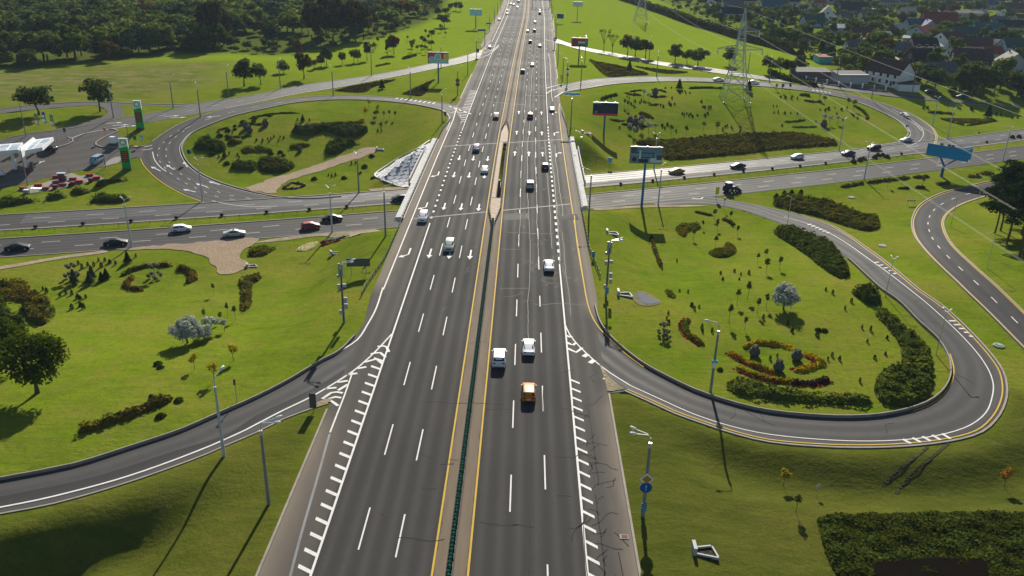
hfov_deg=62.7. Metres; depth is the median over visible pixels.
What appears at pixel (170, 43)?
wood tree
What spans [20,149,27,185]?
pole
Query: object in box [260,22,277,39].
wood tree
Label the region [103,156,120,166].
paved apron
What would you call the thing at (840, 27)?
house
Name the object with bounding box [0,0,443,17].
woodland
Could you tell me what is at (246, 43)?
wood tree
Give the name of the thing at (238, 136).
flower bed
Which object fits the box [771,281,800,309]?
willow
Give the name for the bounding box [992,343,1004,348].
well cover
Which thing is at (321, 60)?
broadleaf tree
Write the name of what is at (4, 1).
wood tree
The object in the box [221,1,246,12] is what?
wood tree
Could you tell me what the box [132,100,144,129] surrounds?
price totem
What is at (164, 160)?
loop ramp
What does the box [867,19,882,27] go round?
garden tree
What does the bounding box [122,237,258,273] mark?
gravel path
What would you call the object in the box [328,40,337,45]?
wood tree
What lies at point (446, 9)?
broadleaf tree
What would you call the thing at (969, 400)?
loop ramp
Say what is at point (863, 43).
garden tree
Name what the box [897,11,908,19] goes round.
garden tree
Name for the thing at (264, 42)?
wood tree
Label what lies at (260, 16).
wood tree
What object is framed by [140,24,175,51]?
wood tree
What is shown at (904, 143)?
power cable
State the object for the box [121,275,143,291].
flower bed
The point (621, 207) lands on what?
sandy verge
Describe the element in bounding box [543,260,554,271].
car
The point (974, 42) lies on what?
house
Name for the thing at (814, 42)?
garden undergrowth
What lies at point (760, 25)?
garden tree
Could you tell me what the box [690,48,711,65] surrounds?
broadleaf tree
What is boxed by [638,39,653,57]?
broadleaf tree
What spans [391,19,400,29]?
wood tree
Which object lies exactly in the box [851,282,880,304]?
bush
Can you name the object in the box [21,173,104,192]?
terrace
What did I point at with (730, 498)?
ground
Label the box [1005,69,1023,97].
broadleaf tree
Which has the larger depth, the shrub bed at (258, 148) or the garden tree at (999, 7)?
the garden tree at (999, 7)
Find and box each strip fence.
[5,203,392,232]
[592,146,977,189]
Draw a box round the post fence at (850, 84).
[801,76,886,90]
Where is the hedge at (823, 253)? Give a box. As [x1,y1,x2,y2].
[773,224,849,278]
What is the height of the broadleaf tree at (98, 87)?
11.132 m
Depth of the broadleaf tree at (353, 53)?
368.91 m
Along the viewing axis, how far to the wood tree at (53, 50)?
351.36 m
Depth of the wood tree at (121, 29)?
378.90 m
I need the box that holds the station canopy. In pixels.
[0,137,53,170]
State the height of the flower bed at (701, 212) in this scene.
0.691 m
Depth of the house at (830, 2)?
764.81 m
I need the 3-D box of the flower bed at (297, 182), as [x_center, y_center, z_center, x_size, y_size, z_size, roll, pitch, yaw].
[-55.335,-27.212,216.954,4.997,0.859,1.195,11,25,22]
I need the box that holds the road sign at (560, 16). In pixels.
[557,14,563,18]
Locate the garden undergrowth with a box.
[661,0,1023,95]
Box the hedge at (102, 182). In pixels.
[94,176,127,186]
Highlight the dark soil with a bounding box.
[875,558,986,575]
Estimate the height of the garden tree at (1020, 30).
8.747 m
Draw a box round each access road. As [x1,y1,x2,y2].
[0,101,196,113]
[56,105,124,129]
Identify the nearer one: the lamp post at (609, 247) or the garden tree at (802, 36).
the lamp post at (609, 247)
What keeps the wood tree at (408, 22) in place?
on the ground
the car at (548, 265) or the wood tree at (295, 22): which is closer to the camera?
the car at (548, 265)
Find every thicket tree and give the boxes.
[0,293,10,316]
[0,309,25,326]
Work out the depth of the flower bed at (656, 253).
170.99 m
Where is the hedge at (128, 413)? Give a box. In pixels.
[77,393,172,432]
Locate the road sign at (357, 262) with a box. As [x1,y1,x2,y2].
[346,258,369,275]
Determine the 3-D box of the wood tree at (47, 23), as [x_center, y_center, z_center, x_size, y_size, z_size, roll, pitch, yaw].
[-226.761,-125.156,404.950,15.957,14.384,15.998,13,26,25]
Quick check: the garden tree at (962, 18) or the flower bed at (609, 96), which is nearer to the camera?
the flower bed at (609, 96)
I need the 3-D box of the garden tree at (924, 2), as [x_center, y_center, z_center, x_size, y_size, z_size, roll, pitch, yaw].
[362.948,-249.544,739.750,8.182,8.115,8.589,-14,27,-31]
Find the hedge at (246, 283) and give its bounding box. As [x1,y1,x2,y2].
[238,272,261,310]
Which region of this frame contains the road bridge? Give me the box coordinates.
[395,137,587,222]
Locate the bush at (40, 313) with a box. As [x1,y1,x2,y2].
[18,300,55,325]
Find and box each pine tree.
[979,173,1013,233]
[985,164,1023,243]
[990,159,1022,230]
[1004,171,1023,256]
[1007,163,1023,234]
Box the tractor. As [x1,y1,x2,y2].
[722,181,741,193]
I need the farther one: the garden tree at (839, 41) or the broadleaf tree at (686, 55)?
the garden tree at (839, 41)
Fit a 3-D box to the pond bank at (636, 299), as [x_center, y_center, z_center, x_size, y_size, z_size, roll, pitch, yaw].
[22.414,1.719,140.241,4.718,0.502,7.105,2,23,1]
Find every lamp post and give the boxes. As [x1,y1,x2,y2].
[108,82,113,117]
[120,196,132,246]
[169,74,173,107]
[194,157,202,200]
[195,82,200,116]
[213,365,225,456]
[259,415,282,504]
[325,185,334,231]
[337,259,354,322]
[353,151,361,192]
[383,183,393,236]
[441,88,446,123]
[456,65,462,95]
[564,57,568,84]
[582,167,591,216]
[604,237,622,296]
[629,426,653,516]
[657,162,665,204]
[705,319,719,392]
[839,117,847,149]
[863,142,873,179]
[885,255,898,296]
[932,96,940,125]
[935,307,952,354]
[947,107,956,137]
[986,232,995,267]
[1002,126,1013,160]
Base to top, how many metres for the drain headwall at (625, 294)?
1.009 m
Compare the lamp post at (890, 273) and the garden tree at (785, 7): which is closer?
the lamp post at (890, 273)
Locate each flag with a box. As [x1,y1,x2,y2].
[33,113,41,136]
[41,112,49,137]
[49,114,57,140]
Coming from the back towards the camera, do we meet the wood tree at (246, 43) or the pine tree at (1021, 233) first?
the wood tree at (246, 43)
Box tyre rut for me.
[882,443,948,493]
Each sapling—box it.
[188,352,196,368]
[206,361,217,377]
[227,344,237,360]
[727,304,733,319]
[736,289,741,299]
[746,281,751,299]
[765,258,770,270]
[780,467,792,485]
[793,493,802,509]
[999,467,1013,485]
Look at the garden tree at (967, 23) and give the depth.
559.13 m
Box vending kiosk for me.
[56,172,67,180]
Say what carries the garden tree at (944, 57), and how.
on the ground
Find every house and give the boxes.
[718,6,744,17]
[720,0,744,6]
[744,0,756,4]
[758,0,784,8]
[785,0,798,5]
[796,3,812,10]
[799,13,825,26]
[811,0,826,6]
[819,4,834,19]
[824,23,845,32]
[827,0,844,4]
[836,1,869,13]
[837,12,853,19]
[843,39,862,49]
[845,26,872,37]
[857,10,879,20]
[858,30,873,39]
[863,56,915,87]
[874,0,898,6]
[891,22,909,33]
[891,40,912,54]
[897,6,917,14]
[898,0,910,3]
[902,17,925,26]
[903,46,933,62]
[907,24,937,35]
[907,36,939,49]
[920,11,958,24]
[921,18,936,26]
[924,60,958,76]
[933,30,963,49]
[937,5,955,11]
[942,46,959,58]
[949,25,979,36]
[949,47,993,66]
[951,9,983,21]
[962,35,993,48]
[970,21,1003,35]
[971,0,996,9]
[973,8,988,13]
[981,44,1004,58]
[990,15,1005,21]
[993,49,1023,72]
[995,19,1023,33]
[996,36,1023,52]
[1000,2,1023,12]
[1010,14,1023,19]
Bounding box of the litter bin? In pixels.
[23,189,29,193]
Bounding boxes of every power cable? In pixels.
[718,55,1018,259]
[752,11,1021,115]
[759,37,993,164]
[761,55,1019,212]
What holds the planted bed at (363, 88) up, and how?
on the ground
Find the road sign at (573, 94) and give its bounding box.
[565,93,579,127]
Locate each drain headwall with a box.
[246,262,257,267]
[606,228,618,235]
[617,288,632,297]
[691,540,718,559]
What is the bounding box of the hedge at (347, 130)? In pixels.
[291,121,367,137]
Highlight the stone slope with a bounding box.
[374,140,430,186]
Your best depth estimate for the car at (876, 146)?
266.02 m
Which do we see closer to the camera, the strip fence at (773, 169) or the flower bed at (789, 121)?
the strip fence at (773, 169)
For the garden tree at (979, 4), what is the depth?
712.83 m
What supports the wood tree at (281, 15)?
on the ground
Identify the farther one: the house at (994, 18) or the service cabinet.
the house at (994, 18)
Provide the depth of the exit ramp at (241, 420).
96.48 m
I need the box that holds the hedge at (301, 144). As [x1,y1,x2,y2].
[289,142,309,148]
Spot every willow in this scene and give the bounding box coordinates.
[167,314,200,342]
[197,324,211,339]
[200,316,220,330]
[219,318,226,330]
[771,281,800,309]
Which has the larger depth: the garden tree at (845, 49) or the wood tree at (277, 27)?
the wood tree at (277, 27)
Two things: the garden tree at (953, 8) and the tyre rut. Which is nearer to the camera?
the tyre rut
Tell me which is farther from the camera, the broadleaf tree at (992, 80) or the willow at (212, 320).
the broadleaf tree at (992, 80)
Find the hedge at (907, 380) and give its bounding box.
[874,307,933,406]
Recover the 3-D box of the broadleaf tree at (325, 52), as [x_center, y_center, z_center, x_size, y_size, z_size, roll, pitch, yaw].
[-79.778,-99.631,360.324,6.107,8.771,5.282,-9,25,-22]
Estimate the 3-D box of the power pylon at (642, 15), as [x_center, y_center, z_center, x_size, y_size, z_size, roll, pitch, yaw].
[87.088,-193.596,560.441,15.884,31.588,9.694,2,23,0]
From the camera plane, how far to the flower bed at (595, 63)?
375.54 m
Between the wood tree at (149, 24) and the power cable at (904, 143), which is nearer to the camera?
the power cable at (904, 143)
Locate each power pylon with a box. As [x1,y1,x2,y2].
[632,0,647,22]
[717,8,762,103]
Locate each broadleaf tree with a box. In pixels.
[11,85,54,114]
[78,77,112,111]
[231,57,256,86]
[251,62,267,84]
[276,59,289,72]
[294,51,312,78]
[317,54,324,63]
[320,46,332,65]
[338,51,345,64]
[348,49,357,56]
[354,49,361,57]
[363,42,371,59]
[385,39,390,54]
[388,35,399,53]
[434,8,441,13]
[436,14,450,26]
[441,7,449,13]
[457,1,463,10]
[619,34,632,55]
[628,36,641,56]
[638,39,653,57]
[667,43,683,61]
[682,49,693,58]
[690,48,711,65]
[722,46,737,64]
[762,55,774,72]
[772,57,790,71]
[784,60,796,75]
[792,55,809,66]
[926,67,950,88]
[953,68,970,94]
[969,64,987,96]
[969,64,1005,97]
[991,70,1006,95]
[995,56,1016,87]
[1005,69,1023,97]
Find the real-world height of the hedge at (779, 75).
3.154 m
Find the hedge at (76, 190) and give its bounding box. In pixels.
[71,185,90,194]
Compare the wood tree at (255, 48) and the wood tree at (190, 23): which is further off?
the wood tree at (190, 23)
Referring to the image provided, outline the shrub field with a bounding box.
[817,508,1023,575]
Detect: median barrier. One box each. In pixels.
[445,218,494,575]
[505,0,527,120]
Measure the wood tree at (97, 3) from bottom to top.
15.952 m
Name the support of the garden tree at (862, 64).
on the ground
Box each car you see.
[3,242,30,251]
[44,144,57,151]
[89,154,103,164]
[103,237,127,246]
[171,224,191,232]
[223,228,245,237]
[301,221,320,229]
[321,214,342,221]
[391,194,405,201]
[418,210,428,221]
[443,237,454,251]
[472,143,479,151]
[480,165,488,172]
[492,348,506,367]
[493,112,498,118]
[521,383,536,401]
[522,339,535,355]
[526,180,534,188]
[527,112,532,118]
[541,162,548,169]
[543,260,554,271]
[549,106,554,111]
[668,167,684,173]
[713,77,723,80]
[730,162,745,168]
[790,153,803,159]
[841,150,855,155]
[867,144,881,150]
[900,112,909,116]
[900,137,912,142]
[924,89,937,93]
[955,94,968,97]
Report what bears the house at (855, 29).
on the ground
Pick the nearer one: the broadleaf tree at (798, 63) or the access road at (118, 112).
the access road at (118, 112)
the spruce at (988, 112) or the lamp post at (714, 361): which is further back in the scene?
the spruce at (988, 112)
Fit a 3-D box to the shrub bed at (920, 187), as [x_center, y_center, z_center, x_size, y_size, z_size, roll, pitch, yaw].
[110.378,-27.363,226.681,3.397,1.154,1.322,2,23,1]
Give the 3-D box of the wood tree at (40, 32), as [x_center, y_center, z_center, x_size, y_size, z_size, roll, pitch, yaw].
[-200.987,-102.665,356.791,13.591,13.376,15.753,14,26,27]
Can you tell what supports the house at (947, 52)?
on the ground
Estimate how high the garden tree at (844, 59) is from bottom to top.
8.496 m
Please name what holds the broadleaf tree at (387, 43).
on the ground
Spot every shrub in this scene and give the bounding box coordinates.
[153,361,162,366]
[155,412,166,419]
[173,397,183,403]
[243,121,248,128]
[246,125,252,132]
[262,118,268,125]
[749,344,759,356]
[773,358,784,371]
[791,348,802,360]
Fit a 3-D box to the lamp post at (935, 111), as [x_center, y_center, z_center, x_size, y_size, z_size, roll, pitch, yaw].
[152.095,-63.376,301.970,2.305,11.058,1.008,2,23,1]
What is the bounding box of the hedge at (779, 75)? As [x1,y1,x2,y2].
[767,68,823,86]
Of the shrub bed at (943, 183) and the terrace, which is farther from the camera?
the shrub bed at (943, 183)
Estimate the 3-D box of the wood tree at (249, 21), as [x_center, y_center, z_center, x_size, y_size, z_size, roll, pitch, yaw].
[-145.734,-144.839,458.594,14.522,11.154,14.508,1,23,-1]
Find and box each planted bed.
[335,79,394,92]
[402,79,434,95]
[593,60,648,76]
[632,65,687,73]
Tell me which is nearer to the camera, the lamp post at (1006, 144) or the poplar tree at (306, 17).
the lamp post at (1006, 144)
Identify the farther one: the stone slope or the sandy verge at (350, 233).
the stone slope
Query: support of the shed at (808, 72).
on the ground
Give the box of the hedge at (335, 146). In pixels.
[325,137,359,154]
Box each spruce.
[68,269,79,284]
[84,271,95,284]
[89,265,96,277]
[97,272,105,280]
[102,268,110,279]
[123,251,132,262]
[378,79,384,88]
[675,79,681,88]
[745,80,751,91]
[983,105,992,116]
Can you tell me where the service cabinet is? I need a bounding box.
[108,136,116,142]
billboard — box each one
[428,51,448,82]
[470,8,481,27]
[571,37,587,60]
[573,1,582,17]
[593,101,618,134]
[629,146,662,206]
[926,143,972,176]
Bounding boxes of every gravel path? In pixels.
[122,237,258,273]
[246,147,376,192]
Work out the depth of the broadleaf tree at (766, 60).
369.12 m
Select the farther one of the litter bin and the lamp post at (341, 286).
the litter bin
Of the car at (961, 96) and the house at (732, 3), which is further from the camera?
the house at (732, 3)
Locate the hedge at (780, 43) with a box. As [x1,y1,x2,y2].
[621,0,820,59]
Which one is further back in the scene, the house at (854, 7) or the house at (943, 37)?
the house at (854, 7)
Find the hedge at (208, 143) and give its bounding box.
[194,133,226,152]
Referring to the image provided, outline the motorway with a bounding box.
[255,0,641,575]
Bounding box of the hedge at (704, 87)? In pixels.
[689,86,721,88]
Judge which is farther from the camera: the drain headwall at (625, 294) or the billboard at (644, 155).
the billboard at (644, 155)
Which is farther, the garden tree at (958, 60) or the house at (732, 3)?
the house at (732, 3)
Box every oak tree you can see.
[0,316,29,368]
[0,329,70,393]
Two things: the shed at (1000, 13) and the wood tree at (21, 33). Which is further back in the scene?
the shed at (1000, 13)
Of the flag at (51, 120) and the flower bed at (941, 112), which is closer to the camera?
the flag at (51, 120)
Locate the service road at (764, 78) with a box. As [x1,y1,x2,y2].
[556,39,1023,106]
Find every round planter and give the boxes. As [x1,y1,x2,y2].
[627,116,632,122]
[632,118,638,125]
[638,115,644,123]
[652,88,657,94]
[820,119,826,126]
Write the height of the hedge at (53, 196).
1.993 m
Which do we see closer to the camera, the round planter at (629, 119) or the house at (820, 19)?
the round planter at (629, 119)
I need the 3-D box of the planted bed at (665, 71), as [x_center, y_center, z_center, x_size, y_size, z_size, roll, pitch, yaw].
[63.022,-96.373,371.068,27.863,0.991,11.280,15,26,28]
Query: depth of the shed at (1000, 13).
682.56 m
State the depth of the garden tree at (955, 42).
440.61 m
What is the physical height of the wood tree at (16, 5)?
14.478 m
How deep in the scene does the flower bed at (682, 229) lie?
189.82 m
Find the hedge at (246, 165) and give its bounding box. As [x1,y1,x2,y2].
[230,158,257,170]
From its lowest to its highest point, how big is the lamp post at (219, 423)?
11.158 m
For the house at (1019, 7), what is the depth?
723.65 m
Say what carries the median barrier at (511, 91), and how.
on the motorway
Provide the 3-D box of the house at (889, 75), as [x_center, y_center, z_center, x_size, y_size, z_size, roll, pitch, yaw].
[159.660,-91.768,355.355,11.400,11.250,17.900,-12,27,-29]
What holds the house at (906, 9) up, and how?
on the ground
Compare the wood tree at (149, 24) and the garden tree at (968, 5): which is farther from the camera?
the garden tree at (968, 5)
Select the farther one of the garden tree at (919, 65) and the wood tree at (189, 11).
the wood tree at (189, 11)
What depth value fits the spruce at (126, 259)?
163.59 m
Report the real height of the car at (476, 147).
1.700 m
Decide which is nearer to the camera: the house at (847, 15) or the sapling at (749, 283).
the sapling at (749, 283)
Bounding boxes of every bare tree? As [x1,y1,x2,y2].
[599,29,610,49]
[608,34,617,51]
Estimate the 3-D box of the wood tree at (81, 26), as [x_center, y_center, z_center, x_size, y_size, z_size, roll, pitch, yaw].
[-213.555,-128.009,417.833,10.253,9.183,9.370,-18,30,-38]
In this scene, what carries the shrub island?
on the ground
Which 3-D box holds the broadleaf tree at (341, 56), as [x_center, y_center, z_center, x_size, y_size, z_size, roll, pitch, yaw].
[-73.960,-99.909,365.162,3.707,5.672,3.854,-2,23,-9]
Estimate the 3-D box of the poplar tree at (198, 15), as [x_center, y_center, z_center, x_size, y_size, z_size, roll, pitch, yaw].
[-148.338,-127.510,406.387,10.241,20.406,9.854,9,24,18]
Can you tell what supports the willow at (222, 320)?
on the ground
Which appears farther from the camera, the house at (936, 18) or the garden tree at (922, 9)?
the garden tree at (922, 9)
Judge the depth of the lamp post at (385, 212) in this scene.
162.35 m
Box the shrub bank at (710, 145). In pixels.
[632,130,837,159]
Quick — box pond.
[637,293,658,303]
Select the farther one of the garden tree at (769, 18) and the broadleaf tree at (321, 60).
the garden tree at (769, 18)
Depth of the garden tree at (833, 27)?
517.67 m
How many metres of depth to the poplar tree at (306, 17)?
432.40 m
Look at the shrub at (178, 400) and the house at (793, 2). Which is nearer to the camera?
the shrub at (178, 400)
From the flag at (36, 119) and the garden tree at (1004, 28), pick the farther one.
the garden tree at (1004, 28)
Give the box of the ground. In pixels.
[0,0,1023,575]
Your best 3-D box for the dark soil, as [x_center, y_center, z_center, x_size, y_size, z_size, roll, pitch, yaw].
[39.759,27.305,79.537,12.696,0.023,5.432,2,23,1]
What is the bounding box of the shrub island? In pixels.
[772,192,880,230]
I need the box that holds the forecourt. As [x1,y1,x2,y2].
[0,128,147,188]
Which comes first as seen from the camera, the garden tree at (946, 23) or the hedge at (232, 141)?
the hedge at (232, 141)
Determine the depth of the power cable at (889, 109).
214.24 m
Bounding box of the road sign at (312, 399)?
[309,393,316,411]
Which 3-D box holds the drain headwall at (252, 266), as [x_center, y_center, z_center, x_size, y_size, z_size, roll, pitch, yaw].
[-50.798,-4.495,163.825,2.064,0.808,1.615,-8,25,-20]
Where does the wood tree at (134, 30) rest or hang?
on the ground
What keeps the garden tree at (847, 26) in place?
on the ground
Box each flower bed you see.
[119,261,172,276]
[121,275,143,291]
[176,264,197,283]
[225,134,251,137]
[238,122,261,125]
[249,111,295,118]
[291,181,304,184]
[296,241,318,250]
[310,120,365,125]
[320,235,349,243]
[320,239,339,245]
[589,59,607,75]
[600,93,617,99]
[623,92,641,95]
[637,111,653,118]
[649,234,662,269]
[650,95,666,97]
[664,288,675,297]
[675,221,700,236]
[678,317,704,345]
[694,210,712,215]
[708,242,736,257]
[722,217,735,224]
[725,350,776,375]
[732,365,799,385]
[742,339,793,348]
[785,119,804,122]
[790,352,826,372]
[792,125,816,127]
[792,375,833,387]
[804,99,821,102]
[853,105,868,119]
[928,111,954,114]
[940,117,964,125]
[945,117,993,123]
[967,119,997,125]
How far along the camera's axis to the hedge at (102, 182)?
212.44 m
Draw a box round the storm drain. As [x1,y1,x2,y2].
[619,534,628,538]
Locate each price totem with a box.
[118,138,131,169]
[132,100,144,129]
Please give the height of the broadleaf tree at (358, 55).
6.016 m
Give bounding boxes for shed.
[790,67,830,79]
[813,54,838,63]
[830,70,870,83]
[894,80,921,91]
[902,35,910,41]
[996,9,1004,15]
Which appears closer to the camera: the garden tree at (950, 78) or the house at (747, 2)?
the garden tree at (950, 78)
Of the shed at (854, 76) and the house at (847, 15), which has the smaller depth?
the shed at (854, 76)
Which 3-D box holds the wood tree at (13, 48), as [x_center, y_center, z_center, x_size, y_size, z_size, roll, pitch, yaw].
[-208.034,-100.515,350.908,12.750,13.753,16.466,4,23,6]
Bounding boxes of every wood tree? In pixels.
[0,0,14,3]
[0,1,23,9]
[0,12,20,21]
[0,17,24,52]
[0,30,30,62]
[0,43,13,59]
[12,8,35,14]
[12,18,36,33]
[13,31,25,54]
[16,11,32,19]
[16,48,38,67]
[22,29,57,61]
[24,13,62,33]
[24,33,63,62]
[27,6,42,14]
[34,2,65,18]
[40,11,62,31]
[48,43,62,63]
[51,12,75,31]
[52,28,74,57]
[54,23,91,53]
[55,32,92,60]
[57,1,80,15]
[68,8,82,24]
[72,15,91,23]
[73,21,89,32]
[78,5,97,15]
[80,10,93,15]
[84,14,112,30]
[85,0,109,11]
[85,10,115,18]
[89,23,119,55]
[90,39,105,58]
[95,8,109,13]
[98,40,119,60]
[106,18,143,27]
[108,25,139,46]
[110,8,121,14]
[115,34,136,54]
[116,4,141,14]
[119,8,140,18]
[120,46,133,57]
[121,11,140,17]
[122,22,147,51]
[132,17,144,23]
[137,21,159,47]
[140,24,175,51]
[140,41,150,54]
[142,4,160,10]
[144,12,175,23]
[157,0,183,7]
[157,5,170,16]
[159,34,176,48]
[164,13,184,27]
[168,3,188,14]
[172,23,191,36]
[176,34,189,47]
[178,36,193,49]
[180,16,199,31]
[184,7,196,16]
[184,34,204,51]
[191,21,225,48]
[205,24,230,44]
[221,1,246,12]
[222,36,234,44]
[228,13,247,36]
[229,18,242,36]
[232,37,240,44]
[236,13,254,32]
[241,41,252,49]
[242,3,258,11]
[249,9,267,21]
[252,20,265,35]
[253,46,260,53]
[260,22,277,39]
[261,39,267,48]
[266,40,280,50]
[267,6,282,15]
[268,19,283,33]
[270,45,278,52]
[275,23,281,32]
[276,11,299,31]
[281,13,304,34]
[286,36,300,49]
[294,44,300,52]
[313,29,323,35]
[313,35,325,45]
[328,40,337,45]
[344,22,364,41]
[368,4,383,19]
[371,10,380,20]
[375,9,399,23]
[378,30,386,35]
[386,22,396,30]
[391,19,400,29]
[405,19,411,26]
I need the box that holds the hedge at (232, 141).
[227,138,241,144]
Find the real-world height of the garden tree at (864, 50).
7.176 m
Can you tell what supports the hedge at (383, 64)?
on the ground
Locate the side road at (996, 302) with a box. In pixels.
[911,180,1023,349]
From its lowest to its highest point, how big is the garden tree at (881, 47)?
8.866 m
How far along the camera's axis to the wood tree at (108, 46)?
359.15 m
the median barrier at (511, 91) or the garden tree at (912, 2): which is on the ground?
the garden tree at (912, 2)
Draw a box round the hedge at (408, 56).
[401,54,416,58]
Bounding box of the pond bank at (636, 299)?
[633,291,660,305]
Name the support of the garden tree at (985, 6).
on the ground
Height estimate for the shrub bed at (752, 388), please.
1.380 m
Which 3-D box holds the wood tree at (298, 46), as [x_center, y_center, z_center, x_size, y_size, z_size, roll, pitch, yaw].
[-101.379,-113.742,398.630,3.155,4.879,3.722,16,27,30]
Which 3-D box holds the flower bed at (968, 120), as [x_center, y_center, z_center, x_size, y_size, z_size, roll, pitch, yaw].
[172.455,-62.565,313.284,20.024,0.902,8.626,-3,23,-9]
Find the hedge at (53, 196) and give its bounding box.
[46,190,66,199]
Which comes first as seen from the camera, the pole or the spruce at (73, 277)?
the spruce at (73, 277)
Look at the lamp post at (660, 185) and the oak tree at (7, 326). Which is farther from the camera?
the lamp post at (660, 185)
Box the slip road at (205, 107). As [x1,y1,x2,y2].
[0,40,497,144]
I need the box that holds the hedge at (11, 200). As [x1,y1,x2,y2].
[0,194,39,206]
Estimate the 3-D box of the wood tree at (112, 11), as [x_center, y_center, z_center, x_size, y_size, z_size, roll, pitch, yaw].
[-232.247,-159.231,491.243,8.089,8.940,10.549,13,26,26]
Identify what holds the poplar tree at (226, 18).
on the ground
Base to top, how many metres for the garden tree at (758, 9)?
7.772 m
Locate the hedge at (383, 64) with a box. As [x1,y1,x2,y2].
[375,63,390,66]
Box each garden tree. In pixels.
[705,7,711,14]
[709,3,721,9]
[717,12,725,18]
[734,14,741,27]
[742,22,758,32]
[743,12,754,21]
[750,21,763,32]
[751,19,766,26]
[753,6,762,12]
[760,28,770,31]
[761,6,772,16]
[764,9,776,16]
[764,22,777,28]
[765,15,776,22]
[769,26,783,38]
[774,27,789,38]
[776,11,782,22]
[779,17,787,26]
[781,5,790,9]
[782,9,792,16]
[785,28,802,40]
[786,8,794,21]
[792,34,798,40]
[793,6,799,15]
[797,23,813,32]
[797,33,810,39]
[798,3,808,9]
[800,10,813,15]
[804,20,816,25]
[808,33,814,43]
[810,7,823,13]
[814,34,825,41]
[816,30,826,35]
[818,40,827,52]
[822,44,834,53]
[824,36,833,44]
[829,22,836,31]
[832,53,852,67]
[835,35,844,52]
[837,17,846,23]
[837,47,854,56]
[840,31,850,37]
[843,23,853,30]
[843,64,857,69]
[845,19,856,26]
[845,32,860,40]
[847,52,857,62]
[853,56,872,70]
[855,46,872,56]
[857,54,869,62]
[858,40,871,47]
[860,15,875,24]
[860,20,874,29]
[862,6,871,10]
[863,35,874,44]
[865,11,876,20]
[865,30,887,44]
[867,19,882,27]
[870,0,879,7]
[870,31,887,47]
[870,45,877,51]
[873,4,883,10]
[873,14,887,23]
[874,48,896,58]
[878,8,888,15]
[878,45,893,51]
[879,37,895,48]
[886,23,899,36]
[887,11,897,18]
[894,3,908,10]
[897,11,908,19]
[907,11,917,17]
[909,0,919,5]
[910,32,923,36]
[911,61,923,77]
[918,6,928,13]
[918,62,938,86]
[919,0,929,5]
[926,47,942,61]
[927,28,946,36]
[930,1,936,7]
[934,53,948,61]
[937,24,949,31]
[938,3,946,11]
[939,20,953,27]
[943,74,954,87]
[946,58,961,66]
[947,36,965,47]
[948,3,961,11]
[954,21,965,26]
[954,63,970,91]
[955,53,967,65]
[959,16,967,20]
[962,19,973,26]
[963,1,974,9]
[967,12,976,20]
[971,61,986,66]
[973,1,984,8]
[975,0,988,8]
[977,13,988,20]
[980,24,991,34]
[989,29,997,36]
[992,31,1006,38]
[996,4,1007,10]
[998,26,1008,34]
[1003,8,1016,16]
[1005,30,1020,37]
[1006,28,1023,37]
[1014,47,1023,56]
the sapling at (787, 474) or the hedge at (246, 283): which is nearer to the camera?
the sapling at (787, 474)
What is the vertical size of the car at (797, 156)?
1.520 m
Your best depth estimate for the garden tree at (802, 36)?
461.41 m
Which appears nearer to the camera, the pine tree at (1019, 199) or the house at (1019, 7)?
the pine tree at (1019, 199)
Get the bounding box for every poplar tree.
[192,3,207,41]
[201,0,222,44]
[219,6,232,44]
[300,2,317,41]
[308,5,327,43]
[316,0,331,33]
[325,0,341,40]
[332,0,348,40]
[339,0,357,41]
[349,0,360,37]
[355,4,370,39]
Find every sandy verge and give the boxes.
[0,250,107,268]
[255,229,379,242]
[369,187,403,191]
[593,205,706,209]
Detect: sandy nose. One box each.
[316,398,332,405]
[599,363,623,390]
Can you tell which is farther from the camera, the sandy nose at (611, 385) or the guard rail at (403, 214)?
the guard rail at (403, 214)
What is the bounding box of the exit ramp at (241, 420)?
[0,287,383,514]
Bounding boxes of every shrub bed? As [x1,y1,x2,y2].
[0,277,50,303]
[89,191,129,202]
[240,145,272,152]
[248,244,275,256]
[257,155,294,172]
[726,376,872,405]
[840,181,864,187]
[867,176,910,183]
[913,174,929,177]
[915,185,925,188]
[935,181,949,185]
[967,173,981,177]
[980,170,994,174]
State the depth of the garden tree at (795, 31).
467.94 m
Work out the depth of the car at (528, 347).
119.16 m
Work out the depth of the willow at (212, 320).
127.97 m
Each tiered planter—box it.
[63,262,79,277]
[146,262,162,278]
[657,321,668,335]
[661,329,670,339]
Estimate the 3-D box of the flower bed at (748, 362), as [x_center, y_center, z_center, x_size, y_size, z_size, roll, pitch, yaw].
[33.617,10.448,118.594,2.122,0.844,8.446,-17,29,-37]
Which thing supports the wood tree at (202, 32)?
on the ground
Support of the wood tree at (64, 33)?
on the ground
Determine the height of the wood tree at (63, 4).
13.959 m
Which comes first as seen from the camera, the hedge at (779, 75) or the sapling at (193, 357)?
the sapling at (193, 357)
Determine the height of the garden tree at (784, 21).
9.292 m
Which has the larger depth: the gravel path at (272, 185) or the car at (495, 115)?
the car at (495, 115)
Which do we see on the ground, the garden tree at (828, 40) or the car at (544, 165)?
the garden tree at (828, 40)
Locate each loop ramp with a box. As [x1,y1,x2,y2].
[140,95,461,206]
[547,76,937,149]
[574,197,1007,448]
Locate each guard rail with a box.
[361,117,451,295]
[489,123,504,220]
[495,121,509,222]
[561,109,600,276]
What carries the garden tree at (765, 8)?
on the ground
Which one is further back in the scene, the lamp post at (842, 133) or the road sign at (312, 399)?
the lamp post at (842, 133)
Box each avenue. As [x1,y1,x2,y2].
[0,129,1023,230]
[0,145,1023,257]
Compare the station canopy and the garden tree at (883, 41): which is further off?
the garden tree at (883, 41)
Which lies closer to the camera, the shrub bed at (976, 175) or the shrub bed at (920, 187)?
the shrub bed at (920, 187)
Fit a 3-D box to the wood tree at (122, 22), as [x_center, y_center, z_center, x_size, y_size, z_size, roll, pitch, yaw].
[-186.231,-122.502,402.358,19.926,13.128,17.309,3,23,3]

